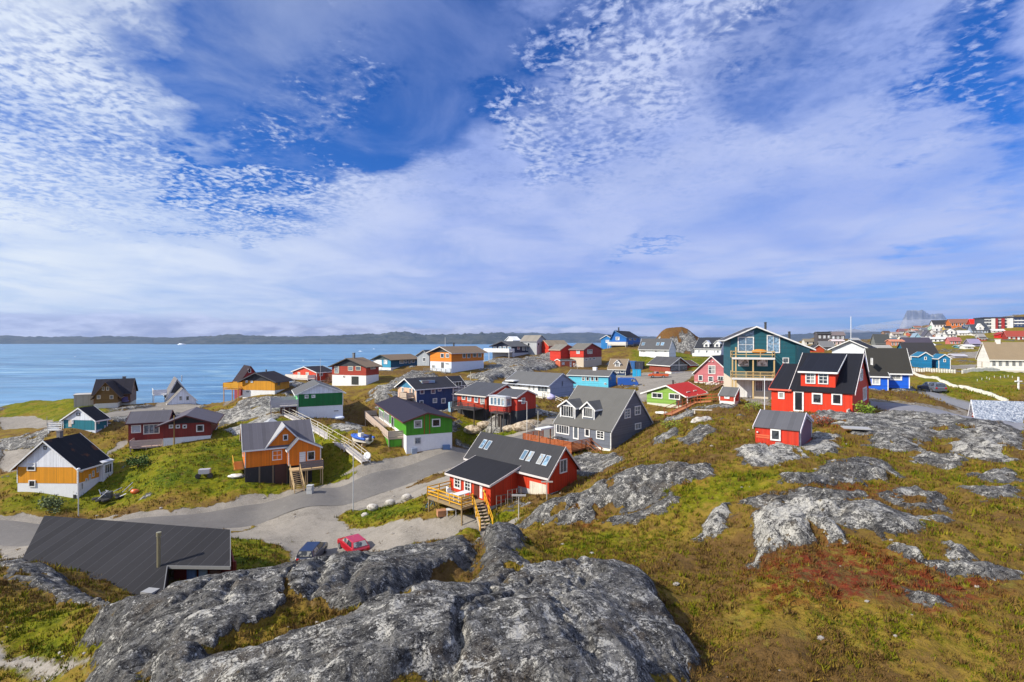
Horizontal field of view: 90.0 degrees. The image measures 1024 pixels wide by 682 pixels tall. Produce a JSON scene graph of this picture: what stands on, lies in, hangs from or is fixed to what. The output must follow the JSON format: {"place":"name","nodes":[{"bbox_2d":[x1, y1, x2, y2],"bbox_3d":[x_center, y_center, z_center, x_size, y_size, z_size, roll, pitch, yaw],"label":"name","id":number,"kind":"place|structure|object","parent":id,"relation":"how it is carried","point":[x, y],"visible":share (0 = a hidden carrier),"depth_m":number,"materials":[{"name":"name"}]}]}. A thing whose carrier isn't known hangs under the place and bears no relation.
{"place":"outdoors","nodes":[
{"label":"outdoors","id":0,"kind":"place"},
{"bbox_2d":[0,335,185,343],"bbox_3d":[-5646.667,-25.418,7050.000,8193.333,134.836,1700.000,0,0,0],"label":"island hills","id":1,"kind":"structure","parent":0,"point":[6,339],"depth_m":6424.28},
{"bbox_2d":[0,424,553,546],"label":"road","id":2,"kind":"structure","parent":0,"point":[15,533],"depth_m":64.73,"materials":[{"name":"asphalt"}]},
{"bbox_2d":[0,343,600,406],"bbox_3d":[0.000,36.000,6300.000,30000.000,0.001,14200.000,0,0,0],"label":"sea","id":3,"kind":"structure","parent":0,"point":[45,372],"depth_m":819.22,"materials":[{"name":"liquid"}]},
{"bbox_2d":[154,331,545,343],"bbox_3d":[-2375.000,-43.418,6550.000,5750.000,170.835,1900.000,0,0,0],"label":"island hills","id":4,"kind":"structure","parent":0,"point":[404,337],"depth_m":5862.58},
{"bbox_2d":[0,314,1023,681],"bbox_3d":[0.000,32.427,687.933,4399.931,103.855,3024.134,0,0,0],"label":"ground","id":5,"kind":"structure","parent":0,"point":[582,618],"depth_m":22.54,"materials":[{"name":"stone"}]},
{"bbox_2d":[36,494,66,513],"bbox_3d":[-58.488,20.613,65.128,4.004,2.240,3.062,0,0,0],"label":"shrub","id":6,"kind":"object","parent":5,"relation":"on","point":[48,503],"visible":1,"depth_m":64.90,"materials":[{"name":"green plant"}]},
{"bbox_2d":[9,430,113,498],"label":"gable house","id":7,"kind":"structure","parent":5,"relation":"on","point":[50,466],"depth_m":69.23,"materials":[{"name":"paint"}]},
{"bbox_2d":[47,406,110,432],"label":"gable house","id":8,"kind":"structure","parent":5,"relation":"on","point":[93,419],"depth_m":84.42,"materials":[{"name":"paint"}]},
{"bbox_2d":[73,376,137,407],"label":"gable house","id":9,"kind":"structure","parent":5,"relation":"on","point":[111,393],"depth_m":114.44,"materials":[{"name":"paint"}]},
{"bbox_2d":[91,482,132,501],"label":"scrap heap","id":10,"kind":"object","parent":5,"relation":"on","point":[106,495],"visible":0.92,"depth_m":67.73,"materials":[{"name":"metal"}]},
{"bbox_2d":[23,515,235,594],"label":"long barn","id":11,"kind":"structure","parent":5,"relation":"on","point":[137,558],"depth_m":40.13,"materials":[{"name":"paint"}]},
{"bbox_2d":[187,569,196,578],"bbox_3d":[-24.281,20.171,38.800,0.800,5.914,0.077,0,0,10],"label":"door","id":12,"kind":"structure","parent":11,"relation":"in","point":[191,573],"depth_m":38.76,"materials":[{"name":"paint"}]},
{"bbox_2d":[121,454,151,468],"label":"shrub","id":13,"kind":"object","parent":5,"relation":"on","point":[132,460],"visible":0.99,"depth_m":74.37,"materials":[{"name":"green plant"}]},
{"bbox_2d":[125,407,223,451],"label":"gable house","id":14,"kind":"structure","parent":5,"relation":"on","point":[155,428],"depth_m":82.67,"materials":[{"name":"paint"}]},
{"bbox_2d":[143,424,159,433],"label":"window","id":15,"kind":"structure","parent":14,"relation":"in","point":[149,428],"depth_m":82.82,"materials":[{"name":"glass"}]},
{"bbox_2d":[152,375,197,404],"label":"gable house","id":16,"kind":"structure","parent":5,"relation":"on","point":[175,392],"depth_m":117.78,"materials":[{"name":"paint"}]},
{"bbox_2d":[195,468,212,478],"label":"handcart","id":17,"kind":"object","parent":5,"relation":"on","point":[204,471],"visible":1,"depth_m":70.19,"materials":[{"name":"metal"}]},
{"bbox_2d":[232,365,254,398],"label":"gable house","id":18,"kind":"structure","parent":5,"relation":"on","point":[245,371],"depth_m":126.35,"materials":[{"name":"paint"}]},
{"bbox_2d":[223,369,293,402],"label":"gable house","id":19,"kind":"structure","parent":5,"relation":"on","point":[263,383],"depth_m":108.06,"materials":[{"name":"paint"}]},
{"bbox_2d":[232,419,323,492],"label":"gable house","id":20,"kind":"structure","parent":5,"relation":"on","point":[283,452],"depth_m":70.97,"materials":[{"name":"paint"}]},
{"bbox_2d":[270,379,345,417],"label":"gable house","id":21,"kind":"structure","parent":5,"relation":"on","point":[313,398],"depth_m":96.91,"materials":[{"name":"paint"}]},
{"bbox_2d":[285,366,331,383],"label":"gable house","id":22,"kind":"structure","parent":5,"relation":"on","point":[307,373],"depth_m":136.63,"materials":[{"name":"paint"}]},
{"bbox_2d":[295,541,327,560],"bbox_3d":[-19.274,20.250,49.425,1.810,1.475,4.190,0,0,-2],"label":"parked car","id":23,"kind":"object","parent":5,"relation":"on","point":[310,550],"visible":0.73,"depth_m":48.38,"materials":[{"name":"blue paint"}]},
{"bbox_2d":[282,408,352,449],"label":"wooden walkway","id":24,"kind":"structure","parent":5,"relation":"on","point":[320,432],"depth_m":85.85,"materials":[{"name":"grey wood"}]},
{"bbox_2d":[337,534,369,551],"bbox_3d":[-15.325,19.551,49.431,1.810,1.445,4.190,0,0,-38],"label":"parked car","id":25,"kind":"object","parent":5,"relation":"on","point":[354,542],"visible":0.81,"depth_m":48.40,"materials":[{"name":"red paint"}]},
{"bbox_2d":[328,353,382,385],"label":"gable house","id":26,"kind":"structure","parent":5,"relation":"on","point":[354,371],"depth_m":128.02,"materials":[{"name":"paint"}]},
{"bbox_2d":[344,441,370,464],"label":"wooden stairs","id":27,"kind":"structure","parent":5,"relation":"on","point":[358,455],"depth_m":75.38,"materials":[{"name":"grey wood"}]},
{"bbox_2d":[351,430,374,445],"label":"motor boat","id":28,"kind":"object","parent":5,"relation":"on","point":[362,437],"visible":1,"depth_m":78.21,"materials":[{"name":"plastic"}]},
{"bbox_2d":[370,354,416,369],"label":"gable house","id":29,"kind":"structure","parent":5,"relation":"on","point":[390,361],"depth_m":155.11,"materials":[{"name":"paint"}]},
{"bbox_2d":[364,396,456,453],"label":"gable house","id":30,"kind":"structure","parent":5,"relation":"on","point":[417,426],"depth_m":79.43,"materials":[{"name":"paint"}]},
{"bbox_2d":[415,350,429,365],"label":"gable house","id":31,"kind":"structure","parent":5,"relation":"on","point":[423,357],"depth_m":151.39,"materials":[{"name":"paint"}]},
{"bbox_2d":[394,376,468,409],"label":"gable house","id":32,"kind":"structure","parent":5,"relation":"on","point":[438,393],"depth_m":102.40,"materials":[{"name":"paint"}]},
{"bbox_2d":[423,343,487,373],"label":"gable house","id":33,"kind":"structure","parent":5,"relation":"on","point":[449,359],"depth_m":141.50,"materials":[{"name":"paint"}]},
{"bbox_2d":[427,480,493,530],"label":"timber deck","id":34,"kind":"structure","parent":5,"relation":"on","point":[465,502],"depth_m":49.28,"materials":[{"name":"yellow wood"}]},
{"bbox_2d":[463,425,482,433],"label":"boulder","id":35,"kind":"object","parent":5,"relation":"on","point":[472,429],"visible":0.85,"depth_m":88.98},
{"bbox_2d":[448,382,511,425],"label":"gable house","id":36,"kind":"structure","parent":5,"relation":"on","point":[472,400],"depth_m":93.12,"materials":[{"name":"paint"}]},
{"bbox_2d":[483,341,529,358],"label":"gable house","id":37,"kind":"structure","parent":5,"relation":"on","point":[509,348],"depth_m":181.14,"materials":[{"name":"paint"}]},
{"bbox_2d":[2,380,1020,679],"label":"scattered stones","id":38,"kind":"object","parent":5,"relation":"on","point":[560,544],"visible":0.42,"depth_m":23.11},
{"bbox_2d":[0,440,1023,681],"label":"heath","id":39,"kind":"object","parent":5,"relation":"on","point":[52,615],"visible":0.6,"depth_m":24.09,"materials":[{"name":"plant"}]},
{"bbox_2d":[0,415,1023,681],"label":"heath clumps","id":40,"kind":"object","parent":5,"relation":"on","point":[336,611],"visible":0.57,"depth_m":21.54,"materials":[{"name":"plant"}]},
{"bbox_2d":[0,380,1023,578],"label":"heath","id":41,"kind":"object","parent":5,"relation":"on","point":[727,415],"visible":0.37,"depth_m":65.72,"materials":[{"name":"plant"}]},
{"bbox_2d":[445,432,580,509],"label":"gable house","id":42,"kind":"structure","parent":5,"relation":"on","point":[492,466],"depth_m":51.95,"materials":[{"name":"paint"}]},
{"bbox_2d":[530,481,546,493],"bbox_3d":[2.554,14.777,50.422,2.172,1.617,0.047,0,0,44],"label":"garage door","id":43,"kind":"structure","parent":42,"relation":"in","point":[535,488],"depth_m":50.43,"materials":[{"name":"paint"}]},
{"bbox_2d":[559,458,566,473],"bbox_3d":[5.120,12.476,51.072,0.100,1.362,1.162,0,0,44],"label":"window","id":44,"kind":"structure","parent":42,"relation":"in","point":[562,463],"depth_m":51.03,"materials":[{"name":"paint"}]},
{"bbox_2d":[488,388,537,432],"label":"gable house","id":45,"kind":"structure","parent":5,"relation":"on","point":[507,406],"depth_m":86.39,"materials":[{"name":"paint"}]},
{"bbox_2d":[511,421,533,431],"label":"boulder","id":46,"kind":"object","parent":5,"relation":"on","point":[520,426],"visible":0.89,"depth_m":80.76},
{"bbox_2d":[520,335,545,354],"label":"gable house","id":47,"kind":"structure","parent":5,"relation":"on","point":[533,342],"depth_m":186.95,"materials":[{"name":"paint"}]},
{"bbox_2d":[502,371,575,400],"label":"gable house","id":48,"kind":"structure","parent":5,"relation":"on","point":[542,385],"depth_m":116.42,"materials":[{"name":"paint"}]},
{"bbox_2d":[541,340,566,353],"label":"gable house","id":49,"kind":"structure","parent":5,"relation":"on","point":[547,345],"depth_m":187.12,"materials":[{"name":"paint"}]},
{"bbox_2d":[523,430,603,454],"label":"timber terrace","id":50,"kind":"structure","parent":5,"relation":"on","point":[573,446],"depth_m":66.86,"materials":[{"name":"brown wood"}]},
{"bbox_2d":[548,344,581,366],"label":"gable house","id":51,"kind":"structure","parent":5,"relation":"on","point":[560,355],"depth_m":162.91,"materials":[{"name":"paint"}]},
{"bbox_2d":[136,564,1023,681],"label":"heath","id":52,"kind":"object","parent":5,"relation":"on","point":[967,666],"visible":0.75,"depth_m":16.17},
{"bbox_2d":[568,343,602,366],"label":"gable house","id":53,"kind":"structure","parent":5,"relation":"on","point":[586,354],"depth_m":162.61,"materials":[{"name":"paint"}]},
{"bbox_2d":[566,367,617,387],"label":"gable house","id":54,"kind":"structure","parent":5,"relation":"on","point":[595,377],"depth_m":125.66,"materials":[{"name":"paint"}]},
{"bbox_2d":[553,385,652,450],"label":"gable house","id":55,"kind":"structure","parent":5,"relation":"on","point":[606,419],"depth_m":69.12,"materials":[{"name":"paint"}]},
{"bbox_2d":[556,424,569,434],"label":"window","id":56,"kind":"structure","parent":55,"relation":"in","point":[561,429],"depth_m":70.93,"materials":[{"name":"paint"}]},
{"bbox_2d":[561,405,573,417],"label":"window","id":57,"kind":"structure","parent":55,"relation":"in","point":[566,411],"depth_m":71.38,"materials":[{"name":"paint"}]},
{"bbox_2d":[583,407,592,417],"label":"window","id":58,"kind":"structure","parent":55,"relation":"in","point":[587,412],"depth_m":69.02,"materials":[{"name":"paint"}]},
{"bbox_2d":[607,358,631,375],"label":"gable house","id":59,"kind":"structure","parent":5,"relation":"on","point":[621,367],"depth_m":144.10,"materials":[{"name":"paint"}]},
{"bbox_2d":[600,327,640,348],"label":"gable house","id":60,"kind":"structure","parent":5,"relation":"on","point":[618,338],"depth_m":199.41,"materials":[{"name":"paint"}]},
{"bbox_2d":[617,377,638,386],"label":"parked van","id":61,"kind":"object","parent":5,"relation":"on","point":[622,381],"visible":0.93,"depth_m":117.22,"materials":[{"name":"blue metal"}]},
{"bbox_2d":[638,338,676,357],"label":"gable house","id":62,"kind":"structure","parent":5,"relation":"on","point":[664,347],"depth_m":177.50,"materials":[{"name":"paint"}]},
{"bbox_2d":[646,356,698,373],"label":"gable house","id":63,"kind":"structure","parent":5,"relation":"on","point":[673,365],"depth_m":143.12,"materials":[{"name":"paint"}]},
{"bbox_2d":[640,380,707,407],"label":"gable house","id":64,"kind":"structure","parent":5,"relation":"on","point":[666,395],"depth_m":83.84,"materials":[{"name":"paint"}]},
{"bbox_2d":[664,393,718,415],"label":"wooden stairs","id":65,"kind":"structure","parent":5,"relation":"on","point":[678,410],"depth_m":76.87,"materials":[{"name":"brown wood"}]},
{"bbox_2d":[690,416,712,423],"bbox_3d":[20.708,8.599,55.615,2.876,0.868,1.461,0,0,-32],"label":"white rock","id":66,"kind":"object","parent":5,"relation":"on","point":[698,419],"visible":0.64,"depth_m":55.18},
{"bbox_2d":[692,355,723,384],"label":"gable house","id":67,"kind":"structure","parent":5,"relation":"on","point":[710,369],"depth_m":106.90,"materials":[{"name":"paint"}]},
{"bbox_2d":[692,338,723,356],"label":"gable house","id":68,"kind":"structure","parent":5,"relation":"on","point":[706,347],"depth_m":190.63,"materials":[{"name":"paint"}]},
{"bbox_2d":[696,378,723,397],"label":"wooden fence","id":69,"kind":"object","parent":5,"relation":"on","point":[716,386],"visible":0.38,"depth_m":97.83,"materials":[{"name":"brown wood"}]},
{"bbox_2d":[718,387,739,404],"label":"garden shed","id":70,"kind":"structure","parent":5,"relation":"on","point":[729,395],"depth_m":69.17,"materials":[{"name":"paint"}]},
{"bbox_2d":[718,322,815,398],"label":"apartment house","id":71,"kind":"structure","parent":5,"relation":"on","point":[754,356],"depth_m":79.56,"materials":[{"name":"paint"}]},
{"bbox_2d":[738,380,751,396],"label":"garage door","id":72,"kind":"structure","parent":71,"relation":"in","point":[745,386],"depth_m":80.27,"materials":[{"name":"paint"}]},
{"bbox_2d":[738,337,753,352],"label":"window","id":73,"kind":"structure","parent":71,"relation":"in","point":[744,343],"depth_m":80.27,"materials":[{"name":"glass"}]},
{"bbox_2d":[767,335,779,352],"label":"window","id":74,"kind":"structure","parent":71,"relation":"in","point":[773,341],"depth_m":79.05,"materials":[{"name":"glass"}]},
{"bbox_2d":[753,409,813,445],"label":"garden shed","id":75,"kind":"structure","parent":5,"relation":"on","point":[784,427],"depth_m":40.52,"materials":[{"name":"paint"}]},
{"bbox_2d":[770,429,780,440],"bbox_3d":[20.563,7.330,39.947,0.724,0.891,0.100,0,0,38],"label":"window","id":76,"kind":"structure","parent":75,"relation":"in","point":[775,434],"depth_m":39.94,"materials":[{"name":"paint"}]},
{"bbox_2d":[768,353,871,413],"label":"gable house","id":77,"kind":"structure","parent":5,"relation":"on","point":[813,382],"depth_m":59.03,"materials":[{"name":"paint"}]},
{"bbox_2d":[793,391,803,411],"bbox_3d":[32.959,6.922,58.880,1.050,2.356,0.100,0,0,41],"label":"door","id":78,"kind":"structure","parent":77,"relation":"in","point":[798,396],"depth_m":58.92,"materials":[{"name":"paint"}]},
{"bbox_2d":[805,373,815,383],"bbox_3d":[34.175,4.242,58.625,1.014,1.290,0.100,0,0,41],"label":"window","id":79,"kind":"structure","parent":77,"relation":"in","point":[810,378],"depth_m":58.62,"materials":[{"name":"paint"}]},
{"bbox_2d":[812,393,821,403],"bbox_3d":[34.362,6.480,57.658,1.032,1.231,0.100,0,0,41],"label":"window","id":80,"kind":"structure","parent":77,"relation":"in","point":[816,397],"depth_m":57.66,"materials":[{"name":"paint"}]},
{"bbox_2d":[818,373,827,383],"bbox_3d":[35.131,4.207,57.792,1.003,1.320,0.100,0,0,41],"label":"window","id":81,"kind":"structure","parent":77,"relation":"in","point":[822,378],"depth_m":57.81,"materials":[{"name":"paint"}]},
{"bbox_2d":[831,393,841,404],"bbox_3d":[35.794,6.411,56.414,1.004,1.251,0.100,0,0,41],"label":"window","id":82,"kind":"structure","parent":77,"relation":"in","point":[836,399],"depth_m":56.47,"materials":[{"name":"paint"}]},
{"bbox_2d":[810,412,833,425],"bbox_3d":[28.816,7.371,47.674,2.357,1.226,2.115,0,0,20],"label":"shrub","id":83,"kind":"object","parent":5,"relation":"on","point":[820,420],"visible":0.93,"depth_m":47.37,"materials":[{"name":"red plant"}]},
{"bbox_2d":[813,332,831,344],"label":"town house","id":84,"kind":"structure","parent":5,"relation":"on","point":[822,336],"depth_m":262.19,"materials":[{"name":"paint"}]},
{"bbox_2d":[817,341,834,349],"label":"town house","id":85,"kind":"structure","parent":5,"relation":"on","point":[826,345],"depth_m":195.23,"materials":[{"name":"paint"}]},
{"bbox_2d":[831,332,845,341],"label":"town house","id":86,"kind":"structure","parent":5,"relation":"on","point":[837,335],"depth_m":269.39,"materials":[{"name":"paint"}]},
{"bbox_2d":[828,340,875,353],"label":"gable house","id":87,"kind":"structure","parent":5,"relation":"on","point":[853,346],"depth_m":122.69,"materials":[{"name":"paint"}]},
{"bbox_2d":[852,400,876,412],"bbox_3d":[37.218,7.063,53.929,2.058,1.685,2.328,0,0,-34],"label":"shrub","id":88,"kind":"object","parent":5,"relation":"on","point":[870,408],"visible":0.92,"depth_m":53.91,"materials":[{"name":"green plant"}]},
{"bbox_2d":[870,334,889,344],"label":"town house","id":89,"kind":"structure","parent":5,"relation":"on","point":[878,339],"depth_m":233.05,"materials":[{"name":"paint"}]},
{"bbox_2d":[864,348,912,390],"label":"gable house","id":90,"kind":"structure","parent":5,"relation":"on","point":[889,368],"depth_m":76.50,"materials":[{"name":"paint"}]},
{"bbox_2d":[885,339,904,345],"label":"town house","id":91,"kind":"structure","parent":5,"relation":"on","point":[893,342],"depth_m":219.99,"materials":[{"name":"paint"}]},
{"bbox_2d":[900,337,932,342],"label":"town house","id":92,"kind":"structure","parent":5,"relation":"on","point":[917,339],"depth_m":227.29,"materials":[{"name":"paint"}]},
{"bbox_2d":[897,343,938,363],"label":"boathouse","id":93,"kind":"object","parent":5,"relation":"on","point":[929,348],"visible":0.2,"depth_m":129.82,"materials":[{"name":"paint"}]},
{"bbox_2d":[910,352,932,367],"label":"blue shed","id":94,"kind":"structure","parent":5,"relation":"on","point":[921,359],"depth_m":119.80,"materials":[{"name":"paint"}]},
{"bbox_2d":[917,382,946,392],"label":"parked car","id":95,"kind":"object","parent":5,"relation":"on","point":[934,386],"visible":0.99,"depth_m":76.36,"materials":[{"name":"grey metal"}]},
{"bbox_2d":[912,368,955,372],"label":"picket fence","id":96,"kind":"object","parent":5,"relation":"on","point":[937,369],"visible":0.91,"depth_m":108.52,"materials":[{"name":"paint"}]},
{"bbox_2d":[929,320,945,328],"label":"town house","id":97,"kind":"structure","parent":5,"relation":"on","point":[935,324],"depth_m":334.61,"materials":[{"name":"paint"}]},
{"bbox_2d":[932,354,951,368],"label":"blue shed","id":98,"kind":"structure","parent":5,"relation":"on","point":[941,361],"depth_m":118.32,"materials":[{"name":"paint"}]},
{"bbox_2d":[944,337,961,343],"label":"town house","id":99,"kind":"structure","parent":5,"relation":"on","point":[952,340],"depth_m":231.70,"materials":[{"name":"paint"}]},
{"bbox_2d":[945,319,967,328],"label":"town house","id":100,"kind":"structure","parent":5,"relation":"on","point":[953,323],"depth_m":325.88,"materials":[{"name":"paint"}]},
{"bbox_2d":[913,371,1007,400],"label":"picket fence","id":101,"kind":"object","parent":5,"relation":"on","point":[1001,398],"visible":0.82,"depth_m":82.67,"materials":[{"name":"paint"}]},
{"bbox_2d":[963,339,980,345],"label":"town house","id":102,"kind":"structure","parent":5,"relation":"on","point":[975,342],"depth_m":212.91,"materials":[{"name":"paint"}]},
{"bbox_2d":[967,324,988,332],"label":"town house","id":103,"kind":"structure","parent":5,"relation":"on","point":[983,328],"depth_m":287.89,"materials":[{"name":"paint"}]},
{"bbox_2d":[962,367,999,373],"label":"picket fence","id":104,"kind":"object","parent":5,"relation":"on","point":[979,369],"visible":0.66,"depth_m":108.59,"materials":[{"name":"paint"}]},
{"bbox_2d":[973,317,1009,328],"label":"apartment block","id":105,"kind":"structure","parent":5,"relation":"on","point":[997,322],"depth_m":295.01,"materials":[{"name":"paint"}]},
{"bbox_2d":[968,400,1023,422],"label":"stone wall","id":106,"kind":"structure","parent":5,"relation":"on","point":[1011,411],"depth_m":58.42,"materials":[{"name":"stone"}]},
{"bbox_2d":[975,339,1023,372],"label":"long house","id":107,"kind":"structure","parent":5,"relation":"on","point":[1004,356],"depth_m":110.90,"materials":[{"name":"paint"}]},
{"bbox_2d":[1000,331,1023,338],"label":"town house","id":108,"kind":"structure","parent":5,"relation":"on","point":[1012,334],"depth_m":250.02,"materials":[{"name":"paint"}]},
{"bbox_2d":[1008,317,1023,327],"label":"apartment block","id":109,"kind":"structure","parent":5,"relation":"on","point":[1016,321],"depth_m":291.75,"materials":[{"name":"paint"}]},
{"bbox_2d":[0,0,1023,337],"label":"sky","id":110,"kind":"structure","parent":0,"point":[169,168],"materials":[{"name":"blue"}]},
{"bbox_2d":[506,329,880,342],"bbox_3d":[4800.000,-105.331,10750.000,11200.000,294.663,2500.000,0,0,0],"label":"mainland hills","id":111,"kind":"structure","parent":0,"point":[587,337],"depth_m":9999.99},
{"bbox_2d":[899,310,946,328],"bbox_3d":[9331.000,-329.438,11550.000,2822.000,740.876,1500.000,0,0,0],"label":"mountain","id":112,"kind":"structure","parent":0,"point":[911,318],"depth_m":11007.08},
{"bbox_2d":[870,401,1023,429],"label":"path","id":113,"kind":"structure","parent":0,"point":[893,406],"depth_m":60.31,"materials":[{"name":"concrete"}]},
{"bbox_2d":[926,390,969,409],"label":"path","id":114,"kind":"structure","parent":0,"point":[959,403],"depth_m":70.72,"materials":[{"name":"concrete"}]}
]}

